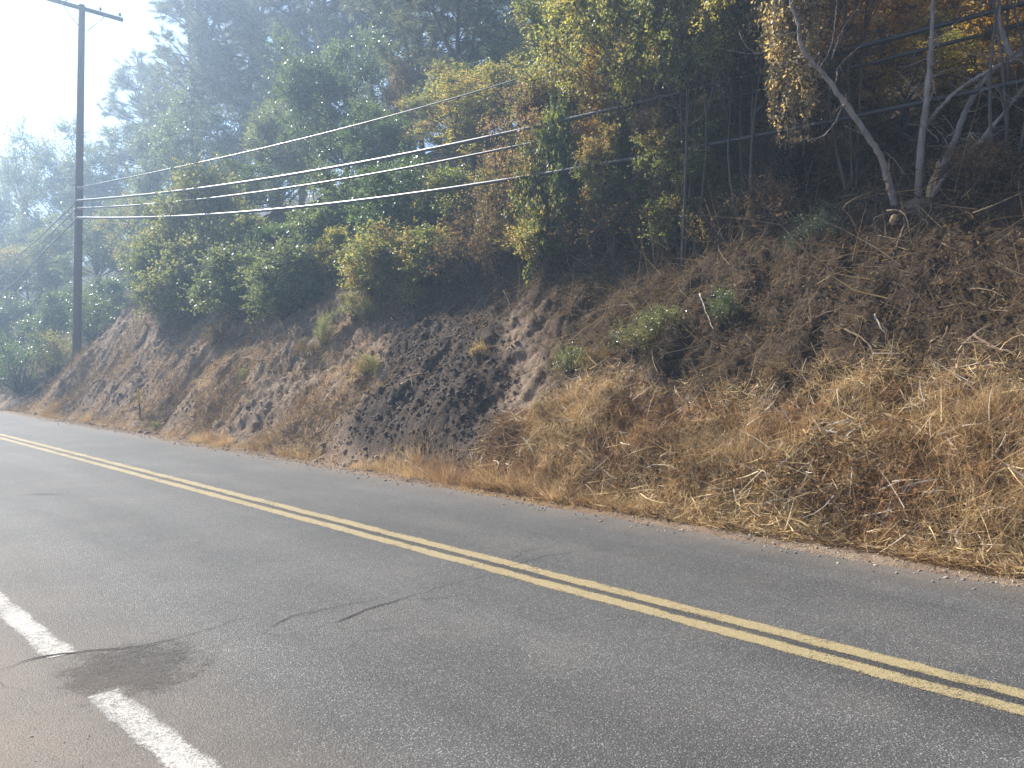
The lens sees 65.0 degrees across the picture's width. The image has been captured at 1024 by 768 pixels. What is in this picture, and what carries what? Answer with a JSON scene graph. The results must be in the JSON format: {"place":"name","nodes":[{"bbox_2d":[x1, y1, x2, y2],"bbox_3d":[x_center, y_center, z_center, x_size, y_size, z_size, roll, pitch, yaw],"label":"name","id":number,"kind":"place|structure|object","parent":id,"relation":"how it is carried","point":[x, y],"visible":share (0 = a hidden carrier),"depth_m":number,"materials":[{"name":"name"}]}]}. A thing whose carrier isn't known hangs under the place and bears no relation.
{"place":"outdoors","nodes":[
{"label":"outdoors","id":0,"kind":"place"},
{"bbox_2d":[0,0,591,271],"label":"sky","id":1,"kind":"structure","parent":0,"point":[52,35],"materials":[{"name":"white"}]},
{"bbox_2d":[0,412,1023,767],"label":"road","id":2,"kind":"structure","parent":0,"point":[490,670],"depth_m":4.75,"materials":[{"name":"grey asphalt"}]},
{"bbox_2d":[0,592,73,657],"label":"edge line","id":3,"kind":"object","parent":2,"relation":"on","point":[16,619],"visible":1,"depth_m":4.80,"materials":[{"name":"white paint"}]},
{"bbox_2d":[57,638,213,705],"bbox_3d":[-2.005,1.486,4.220,0.914,0.001,0.941,-1,2,-19],"label":"asphalt patch","id":4,"kind":"object","parent":2,"relation":"on","point":[138,673],"visible":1,"depth_m":4.18,"materials":[{"name":"grey asphalt"}]},
{"bbox_2d":[89,689,219,767],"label":"edge line","id":5,"kind":"object","parent":2,"relation":"on","point":[171,751],"visible":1,"depth_m":3.46,"materials":[{"name":"white paint"}]},
{"bbox_2d":[0,437,1023,714],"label":"line","id":6,"kind":"object","parent":2,"relation":"on","point":[858,667],"visible":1,"depth_m":5.17,"materials":[{"name":"yellow paint"}]},
{"bbox_2d":[0,433,1023,698],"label":"line","id":7,"kind":"object","parent":2,"relation":"on","point":[864,653],"visible":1,"depth_m":5.41,"materials":[{"name":"yellow paint"}]},
{"bbox_2d":[0,15,1023,586],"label":"hillside","id":8,"kind":"structure","parent":0,"point":[248,421],"depth_m":11.33,"materials":[{"name":"soil"}]},
{"bbox_2d":[0,287,40,345],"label":"shrub","id":9,"kind":"object","parent":8,"relation":"on","point":[15,312],"visible":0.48,"depth_m":39.81,"materials":[{"name":"green plant"}]},
{"bbox_2d":[0,138,57,304],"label":"broadleaf tree","id":10,"kind":"object","parent":8,"relation":"on","point":[5,204],"visible":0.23,"depth_m":58.88,"materials":[{"name":"green plant"}]},
{"bbox_2d":[0,316,65,393],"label":"shrub","id":11,"kind":"object","parent":8,"relation":"on","point":[14,386],"visible":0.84,"depth_m":28.80,"materials":[{"name":"green plant"}]},
{"bbox_2d":[0,242,84,314],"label":"broadleaf tree","id":12,"kind":"object","parent":8,"relation":"on","point":[8,256],"visible":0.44,"depth_m":44.66,"materials":[{"name":"green plant"}]},
{"bbox_2d":[0,107,95,287],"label":"broadleaf tree","id":13,"kind":"object","parent":8,"relation":"on","point":[24,224],"visible":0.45,"depth_m":54.08,"materials":[{"name":"green plant"}]},
{"bbox_2d":[29,277,72,333],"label":"shrub","id":14,"kind":"object","parent":8,"relation":"on","point":[48,315],"visible":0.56,"depth_m":35.12,"materials":[{"name":"green plant"}]},
{"bbox_2d":[21,320,83,376],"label":"shrub","id":15,"kind":"object","parent":8,"relation":"on","point":[60,354],"visible":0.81,"depth_m":28.92,"materials":[{"name":"green plant"}]},
{"bbox_2d":[14,214,95,302],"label":"broadleaf tree","id":16,"kind":"object","parent":8,"relation":"on","point":[48,284],"visible":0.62,"depth_m":43.63,"materials":[{"name":"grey plant"}]},
{"bbox_2d":[46,0,122,361],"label":"utility pole","id":17,"kind":"object","parent":8,"relation":"on","point":[77,282],"visible":0.94,"depth_m":28.03,"materials":[{"name":"brown wood"}]},
{"bbox_2d":[77,78,1023,218],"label":"overhead cable","id":18,"kind":"object","parent":17,"relation":"attached to","point":[879,111],"visible":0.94,"depth_m":13.20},
{"bbox_2d":[77,0,1023,200],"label":"overhead cable","id":19,"kind":"object","parent":17,"relation":"attached to","point":[907,34],"visible":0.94,"depth_m":13.81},
{"bbox_2d":[78,22,1023,208],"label":"overhead cable","id":20,"kind":"object","parent":17,"relation":"attached to","point":[974,36],"visible":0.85,"depth_m":15.06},
{"bbox_2d":[59,287,124,344],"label":"shrub","id":21,"kind":"object","parent":8,"relation":"on","point":[106,322],"visible":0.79,"depth_m":31.18,"materials":[{"name":"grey plant"}]},
{"bbox_2d":[45,196,141,297],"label":"broadleaf tree","id":22,"kind":"object","parent":8,"relation":"on","point":[100,251],"visible":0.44,"depth_m":40.88,"materials":[{"name":"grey plant"}]},
{"bbox_2d":[55,272,132,324],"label":"shrub","id":23,"kind":"object","parent":8,"relation":"on","point":[114,286],"visible":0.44,"depth_m":33.65,"materials":[{"name":"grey plant"}]},
{"bbox_2d":[35,113,156,285],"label":"broadleaf tree","id":24,"kind":"object","parent":8,"relation":"on","point":[93,160],"visible":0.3,"depth_m":51.70,"materials":[{"name":"green plant"}]},
{"bbox_2d":[89,185,173,279],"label":"broadleaf tree","id":25,"kind":"object","parent":8,"relation":"on","point":[130,201],"visible":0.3,"depth_m":37.30,"materials":[{"name":"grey plant"}]},
{"bbox_2d":[86,47,213,204],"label":"pine tree","id":26,"kind":"object","parent":8,"relation":"on","point":[122,78],"visible":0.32,"depth_m":50.98,"materials":[{"name":"green plant"}]},
{"bbox_2d":[112,218,203,319],"bbox_3d":[-10.287,-3.356,23.839,2.822,2.987,2.911,1,2,41],"label":"shrub","id":27,"kind":"object","parent":8,"relation":"on","point":[139,260],"visible":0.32,"depth_m":23.04,"materials":[{"name":"green plant"}]},
{"bbox_2d":[120,115,218,224],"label":"broadleaf tree","id":28,"kind":"object","parent":8,"relation":"on","point":[141,184],"visible":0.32,"depth_m":40.11,"materials":[{"name":"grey plant"}]},
{"bbox_2d":[130,227,221,326],"bbox_3d":[-8.605,-2.862,22.673,3.683,3.243,3.212,0,2,0],"label":"shrub","id":29,"kind":"object","parent":8,"relation":"on","point":[183,275],"visible":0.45,"depth_m":22.09,"materials":[{"name":"green plant"}]},
{"bbox_2d":[121,147,266,272],"bbox_3d":[-9.148,-4.911,23.918,3.520,4.158,3.412,0,2,17],"label":"shrub","id":30,"kind":"object","parent":8,"relation":"on","point":[200,225],"visible":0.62,"depth_m":23.42,"materials":[{"name":"green plant"}]},
{"bbox_2d":[118,0,270,207],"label":"pine tree","id":31,"kind":"object","parent":8,"relation":"on","point":[166,53],"visible":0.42,"depth_m":42.28,"materials":[{"name":"green plant"}]},
{"bbox_2d":[147,69,276,217],"bbox_3d":[-14.752,-9.748,39.475,5.986,9.754,6.096,-1,2,-27],"label":"broadleaf tree","id":32,"kind":"object","parent":8,"relation":"on","point":[207,122],"visible":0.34,"depth_m":38.13,"materials":[{"name":"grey plant"}]},
{"bbox_2d":[139,0,313,184],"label":"pine tree","id":33,"kind":"object","parent":8,"relation":"on","point":[255,14],"visible":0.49,"depth_m":39.97,"materials":[{"name":"green plant"}]},
{"bbox_2d":[176,226,282,322],"bbox_3d":[-6.933,-2.695,20.581,2.730,2.752,3.075,1,2,26],"label":"shrub","id":34,"kind":"object","parent":8,"relation":"on","point":[217,293],"visible":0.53,"depth_m":19.98,"materials":[{"name":"green plant"}]},
{"bbox_2d":[197,194,284,278],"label":"shrub","id":35,"kind":"object","parent":8,"relation":"on","point":[246,221],"visible":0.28,"depth_m":21.92,"materials":[{"name":"green plant"}]},
{"bbox_2d":[207,146,307,215],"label":"broadleaf tree","id":36,"kind":"object","parent":8,"relation":"on","point":[273,200],"visible":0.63,"depth_m":26.52,"materials":[{"name":"green plant"}]},
{"bbox_2d":[1,242,551,460],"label":"dry brush litter","id":37,"kind":"object","parent":8,"relation":"on","point":[233,394],"visible":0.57,"depth_m":17.33,"materials":[{"name":"brown plant"}]},
{"bbox_2d":[235,89,331,207],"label":"broadleaf tree","id":38,"kind":"object","parent":8,"relation":"on","point":[263,129],"visible":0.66,"depth_m":28.66,"materials":[{"name":"green plant"}]},
{"bbox_2d":[231,229,343,328],"bbox_3d":[-5.285,-2.467,19.179,2.732,2.337,2.649,-1,2,-27],"label":"shrub","id":39,"kind":"object","parent":8,"relation":"on","point":[269,270],"visible":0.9,"depth_m":18.66,"materials":[{"name":"green plant"}]},
{"bbox_2d":[232,0,370,205],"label":"pine tree","id":40,"kind":"object","parent":8,"relation":"on","point":[319,18],"visible":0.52,"depth_m":36.79,"materials":[{"name":"green plant"}]},
{"bbox_2d":[11,243,591,477],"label":"tan soil clods","id":41,"kind":"object","parent":8,"relation":"on","point":[305,375],"visible":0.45,"depth_m":17.29,"materials":[{"name":"brown soil"}]},
{"bbox_2d":[268,147,370,251],"bbox_3d":[-4.732,-4.420,20.659,2.944,3.277,2.568,0,2,-18],"label":"shrub","id":42,"kind":"object","parent":8,"relation":"on","point":[312,220],"visible":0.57,"depth_m":20.11,"materials":[{"name":"green plant"}]},
{"bbox_2d":[262,12,396,200],"bbox_3d":[-6.045,-8.684,26.307,4.209,6.532,4.434,-1,2,-23],"label":"broadleaf tree","id":43,"kind":"object","parent":8,"relation":"on","point":[324,74],"visible":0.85,"depth_m":25.62,"materials":[{"name":"green plant"}]},
{"bbox_2d":[303,220,357,279],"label":"shrub","id":44,"kind":"object","parent":8,"relation":"on","point":[334,238],"visible":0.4,"depth_m":19.00,"materials":[{"name":"green plant"}]},
{"bbox_2d":[285,0,409,182],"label":"pine tree","id":45,"kind":"object","parent":8,"relation":"on","point":[358,21],"visible":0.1,"depth_m":38.89,"materials":[{"name":"green plant"}]},
{"bbox_2d":[307,0,434,164],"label":"pine tree","id":46,"kind":"object","parent":8,"relation":"on","point":[347,5],"visible":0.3,"depth_m":30.82,"materials":[{"name":"green plant"}]},
{"bbox_2d":[332,212,416,294],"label":"shrub","id":47,"kind":"object","parent":8,"relation":"on","point":[374,253],"visible":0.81,"depth_m":16.84,"materials":[{"name":"green plant"}]},
{"bbox_2d":[325,87,436,186],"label":"broadleaf tree","id":48,"kind":"object","parent":8,"relation":"on","point":[356,147],"visible":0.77,"depth_m":22.84,"materials":[{"name":"green plant"}]},
{"bbox_2d":[338,141,446,238],"bbox_3d":[-2.668,-4.382,18.910,2.803,2.716,2.489,-1,2,-37],"label":"shrub","id":49,"kind":"object","parent":8,"relation":"on","point":[383,184],"visible":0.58,"depth_m":18.44,"materials":[{"name":"green plant"}]},
{"bbox_2d":[376,49,430,167],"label":"broadleaf tree","id":50,"kind":"object","parent":8,"relation":"on","point":[404,71],"visible":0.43,"depth_m":25.16,"materials":[{"name":"green plant"}]},
{"bbox_2d":[367,217,466,290],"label":"shrub","id":51,"kind":"object","parent":8,"relation":"on","point":[419,240],"visible":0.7,"depth_m":16.50,"materials":[{"name":"green plant"}]},
{"bbox_2d":[354,0,490,172],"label":"pine tree","id":52,"kind":"object","parent":8,"relation":"on","point":[386,6],"visible":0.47,"depth_m":26.92,"materials":[{"name":"green plant"}]},
{"bbox_2d":[340,255,528,470],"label":"dark soil clods","id":53,"kind":"object","parent":8,"relation":"on","point":[432,388],"visible":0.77,"depth_m":12.83,"materials":[{"name":"brown soil"}]},
{"bbox_2d":[388,159,488,232],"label":"shrub","id":54,"kind":"object","parent":8,"relation":"on","point":[449,200],"visible":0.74,"depth_m":17.90,"materials":[{"name":"green plant"}]},
{"bbox_2d":[389,55,499,173],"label":"broadleaf tree","id":55,"kind":"object","parent":8,"relation":"on","point":[419,102],"visible":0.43,"depth_m":21.94,"materials":[{"name":"green plant"}]},
{"bbox_2d":[388,0,530,163],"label":"pine tree","id":56,"kind":"object","parent":8,"relation":"on","point":[453,7],"visible":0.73,"depth_m":23.51,"materials":[{"name":"green plant"}]},
{"bbox_2d":[416,206,503,287],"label":"shrub","id":57,"kind":"object","parent":8,"relation":"on","point":[477,257],"visible":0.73,"depth_m":15.93,"materials":[{"name":"green plant"}]},
{"bbox_2d":[422,49,536,193],"bbox_3d":[-0.672,-6.454,20.147,3.596,3.861,3.381,1,2,37],"label":"broadleaf tree","id":58,"kind":"object","parent":8,"relation":"on","point":[469,104],"visible":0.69,"depth_m":19.86,"materials":[{"name":"green plant"}]},
{"bbox_2d":[455,208,526,269],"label":"shrub","id":59,"kind":"object","parent":8,"relation":"on","point":[508,257],"visible":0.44,"depth_m":15.61,"materials":[{"name":"green plant"}]},
{"bbox_2d":[461,125,523,280],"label":"broadleaf tree","id":60,"kind":"object","parent":8,"relation":"on","point":[479,207],"visible":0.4,"depth_m":15.89,"materials":[{"name":"green plant"}]},
{"bbox_2d":[461,69,557,258],"bbox_3d":[0.309,-4.118,15.667,2.538,3.909,2.737,-1,2,-43],"label":"broadleaf tree","id":61,"kind":"object","parent":8,"relation":"on","point":[505,165],"visible":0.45,"depth_m":15.37,"materials":[{"name":"green plant"}]},
{"bbox_2d":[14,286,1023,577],"bbox_3d":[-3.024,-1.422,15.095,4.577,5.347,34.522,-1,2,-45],"label":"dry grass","id":62,"kind":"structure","parent":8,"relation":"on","point":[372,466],"depth_m":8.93,"materials":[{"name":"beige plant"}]},
{"bbox_2d":[483,0,572,112],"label":"broadleaf tree","id":63,"kind":"object","parent":8,"relation":"on","point":[525,49],"visible":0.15,"depth_m":21.67,"materials":[{"name":"green plant"}]},
{"bbox_2d":[38,417,1023,589],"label":"verge gravel","id":64,"kind":"structure","parent":8,"relation":"on","point":[749,535],"depth_m":8.98,"materials":[{"name":"beige gravel"}]},
{"bbox_2d":[490,194,601,264],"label":"shrub","id":65,"kind":"object","parent":8,"relation":"on","point":[516,238],"visible":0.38,"depth_m":14.26,"materials":[{"name":"green plant"}]},
{"bbox_2d":[501,105,594,287],"bbox_3d":[0.663,-3.447,14.969,1.792,3.396,1.738,-1,2,-30],"label":"shrub","id":66,"kind":"object","parent":8,"relation":"on","point":[530,150],"visible":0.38,"depth_m":14.53,"materials":[{"name":"green plant"}]},
{"bbox_2d":[515,64,599,273],"bbox_3d":[0.871,-3.750,14.668,1.636,4.214,1.842,-1,2,-21],"label":"broadleaf tree","id":67,"kind":"object","parent":8,"relation":"on","point":[560,132],"visible":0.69,"depth_m":14.23,"materials":[{"name":"green plant"}]},
{"bbox_2d":[497,0,642,172],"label":"broadleaf tree","id":68,"kind":"object","parent":8,"relation":"on","point":[530,11],"visible":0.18,"depth_m":15.24,"materials":[{"name":"green plant"}]},
{"bbox_2d":[525,29,640,180],"bbox_3d":[1.310,-4.754,15.357,2.549,4.075,2.712,0,2,11],"label":"broadleaf tree","id":69,"kind":"object","parent":8,"relation":"on","point":[567,95],"visible":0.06,"depth_m":15.01,"materials":[{"name":"green plant"}]},
{"bbox_2d":[547,198,642,254],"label":"shrub","id":70,"kind":"object","parent":8,"relation":"on","point":[592,245],"visible":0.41,"depth_m":13.97,"materials":[{"name":"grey plant"}]},
{"bbox_2d":[568,39,623,251],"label":"broadleaf tree","id":71,"kind":"object","parent":8,"relation":"on","point":[598,103],"visible":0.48,"depth_m":13.89,"materials":[{"name":"green plant"}]},
{"bbox_2d":[523,0,689,260],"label":"broadleaf tree","id":72,"kind":"object","parent":8,"relation":"on","point":[575,9],"visible":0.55,"depth_m":13.31,"materials":[{"name":"green plant"}]},
{"bbox_2d":[569,91,649,254],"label":"broadleaf tree","id":73,"kind":"object","parent":8,"relation":"on","point":[604,181],"visible":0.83,"depth_m":13.56,"materials":[{"name":"green plant"}]},
{"bbox_2d":[199,98,1023,350],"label":"fallen leaves","id":74,"kind":"object","parent":8,"relation":"on","point":[931,279],"visible":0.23,"depth_m":10.08,"materials":[{"name":"brown plant"}]},
{"bbox_2d":[591,183,664,249],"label":"shrub","id":75,"kind":"object","parent":8,"relation":"on","point":[633,220],"visible":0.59,"depth_m":13.45,"materials":[{"name":"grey plant"}]},
{"bbox_2d":[259,71,1023,420],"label":"brush litter","id":76,"kind":"object","parent":8,"relation":"on","point":[793,273],"visible":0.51,"depth_m":10.35,"materials":[{"name":"brown plant"}]},
{"bbox_2d":[622,5,691,227],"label":"broadleaf tree","id":77,"kind":"object","parent":8,"relation":"on","point":[640,124],"visible":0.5,"depth_m":13.12,"materials":[{"name":"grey plant"}]},
{"bbox_2d":[635,168,725,250],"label":"shrub","id":78,"kind":"object","parent":8,"relation":"on","point":[675,206],"visible":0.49,"depth_m":12.67,"materials":[{"name":"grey plant"}]},
{"bbox_2d":[627,92,734,249],"bbox_3d":[2.811,-3.306,12.835,1.647,2.714,1.770,-1,2,-40],"label":"broadleaf tree","id":79,"kind":"object","parent":8,"relation":"on","point":[673,132],"visible":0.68,"depth_m":12.53,"materials":[{"name":"green plant"}]},
{"bbox_2d":[591,0,772,269],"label":"broadleaf tree","id":80,"kind":"object","parent":8,"relation":"on","point":[681,66],"visible":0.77,"depth_m":12.15,"materials":[{"name":"green plant"}]},
{"bbox_2d":[672,135,755,215],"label":"shrub","id":81,"kind":"object","parent":8,"relation":"on","point":[716,187],"visible":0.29,"depth_m":12.54,"materials":[{"name":"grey plant"}]},
{"bbox_2d":[675,171,769,244],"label":"shrub","id":82,"kind":"object","parent":8,"relation":"on","point":[720,215],"visible":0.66,"depth_m":12.19,"materials":[{"name":"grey plant"}]},
{"bbox_2d":[682,51,764,216],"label":"broadleaf tree","id":83,"kind":"object","parent":8,"relation":"on","point":[747,125],"visible":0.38,"depth_m":12.57,"materials":[{"name":"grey plant"}]},
{"bbox_2d":[431,312,1023,579],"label":"straw litter","id":84,"kind":"object","parent":8,"relation":"on","point":[871,374],"visible":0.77,"depth_m":7.87,"materials":[{"name":"beige plant"}]},
{"bbox_2d":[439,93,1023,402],"bbox_3d":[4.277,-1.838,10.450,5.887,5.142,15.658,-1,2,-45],"label":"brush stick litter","id":85,"kind":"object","parent":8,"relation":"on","point":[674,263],"visible":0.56,"depth_m":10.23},
{"bbox_2d":[463,333,1023,517],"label":"fallen rust leaves","id":86,"kind":"object","parent":8,"relation":"on","point":[804,460],"visible":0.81,"depth_m":7.99,"materials":[{"name":"brown plant"}]},
{"bbox_2d":[469,395,1023,579],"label":"brush litter","id":87,"kind":"object","parent":8,"relation":"on","point":[837,544],"visible":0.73,"depth_m":7.42,"materials":[{"name":"brown plant"}]},
{"bbox_2d":[725,168,816,238],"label":"shrub","id":88,"kind":"object","parent":8,"relation":"on","point":[779,200],"visible":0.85,"depth_m":11.41,"materials":[{"name":"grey plant"}]},
{"bbox_2d":[678,0,868,239],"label":"broadleaf tree","id":89,"kind":"object","parent":8,"relation":"on","point":[709,7],"visible":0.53,"depth_m":11.60,"materials":[{"name":"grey plant"}]},
{"bbox_2d":[750,0,841,156],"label":"dead vine","id":90,"kind":"object","parent":89,"relation":"hanging from","point":[779,47],"visible":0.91,"depth_m":10.59,"materials":[{"name":"beige plant"}]},
{"bbox_2d":[745,93,805,207],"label":"shrub","id":91,"kind":"object","parent":8,"relation":"on","point":[766,149],"visible":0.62,"depth_m":12.34,"materials":[{"name":"plant"}]},
{"bbox_2d":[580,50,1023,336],"bbox_3d":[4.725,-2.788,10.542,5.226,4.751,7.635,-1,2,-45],"label":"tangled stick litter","id":92,"kind":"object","parent":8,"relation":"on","point":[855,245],"visible":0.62,"depth_m":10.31,"materials":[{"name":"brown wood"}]},
{"bbox_2d":[732,0,886,179],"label":"broadleaf tree","id":93,"kind":"object","parent":8,"relation":"on","point":[858,23],"visible":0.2,"depth_m":12.38,"materials":[{"name":"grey plant"}]},
{"bbox_2d":[777,198,848,251],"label":"shrub","id":94,"kind":"object","parent":8,"relation":"on","point":[814,230],"visible":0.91,"depth_m":10.43,"materials":[{"name":"green plant"}]},
{"bbox_2d":[715,0,1023,242],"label":"broken tree","id":95,"kind":"object","parent":8,"relation":"on","point":[874,145],"visible":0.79,"depth_m":10.00,"materials":[{"name":"grey plant"}]},
{"bbox_2d":[770,0,976,196],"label":"broadleaf tree","id":96,"kind":"object","parent":8,"relation":"on","point":[844,41],"visible":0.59,"depth_m":11.25,"materials":[{"name":"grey plant"}]},
{"bbox_2d":[822,0,951,120],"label":"broadleaf tree","id":97,"kind":"object","parent":8,"relation":"on","point":[897,62],"visible":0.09,"depth_m":14.03,"materials":[{"name":"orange plant"}]},
{"bbox_2d":[820,20,969,142],"bbox_3d":[5.801,-4.438,12.008,2.205,1.895,2.212,1,2,38],"label":"broadleaf tree","id":98,"kind":"object","parent":8,"relation":"on","point":[942,86],"visible":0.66,"depth_m":11.73,"materials":[{"name":"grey plant"}]},
{"bbox_2d":[905,21,1023,109],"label":"broadleaf tree","id":99,"kind":"object","parent":8,"relation":"on","point":[970,46],"visible":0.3,"depth_m":11.53,"materials":[{"name":"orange plant"}]},
{"bbox_2d":[915,0,1023,165],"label":"broadleaf tree","id":100,"kind":"object","parent":8,"relation":"on","point":[989,4],"visible":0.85,"depth_m":9.85,"materials":[{"name":"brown plant"}]},
{"bbox_2d":[918,126,1023,187],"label":"shrub","id":101,"kind":"object","parent":8,"relation":"on","point":[973,158],"visible":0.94,"depth_m":9.38,"materials":[{"name":"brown plant"}]},
{"bbox_2d":[935,0,1023,93],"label":"broadleaf tree","id":102,"kind":"object","parent":8,"relation":"on","point":[1011,15],"visible":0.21,"depth_m":12.09,"materials":[{"name":"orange plant"}]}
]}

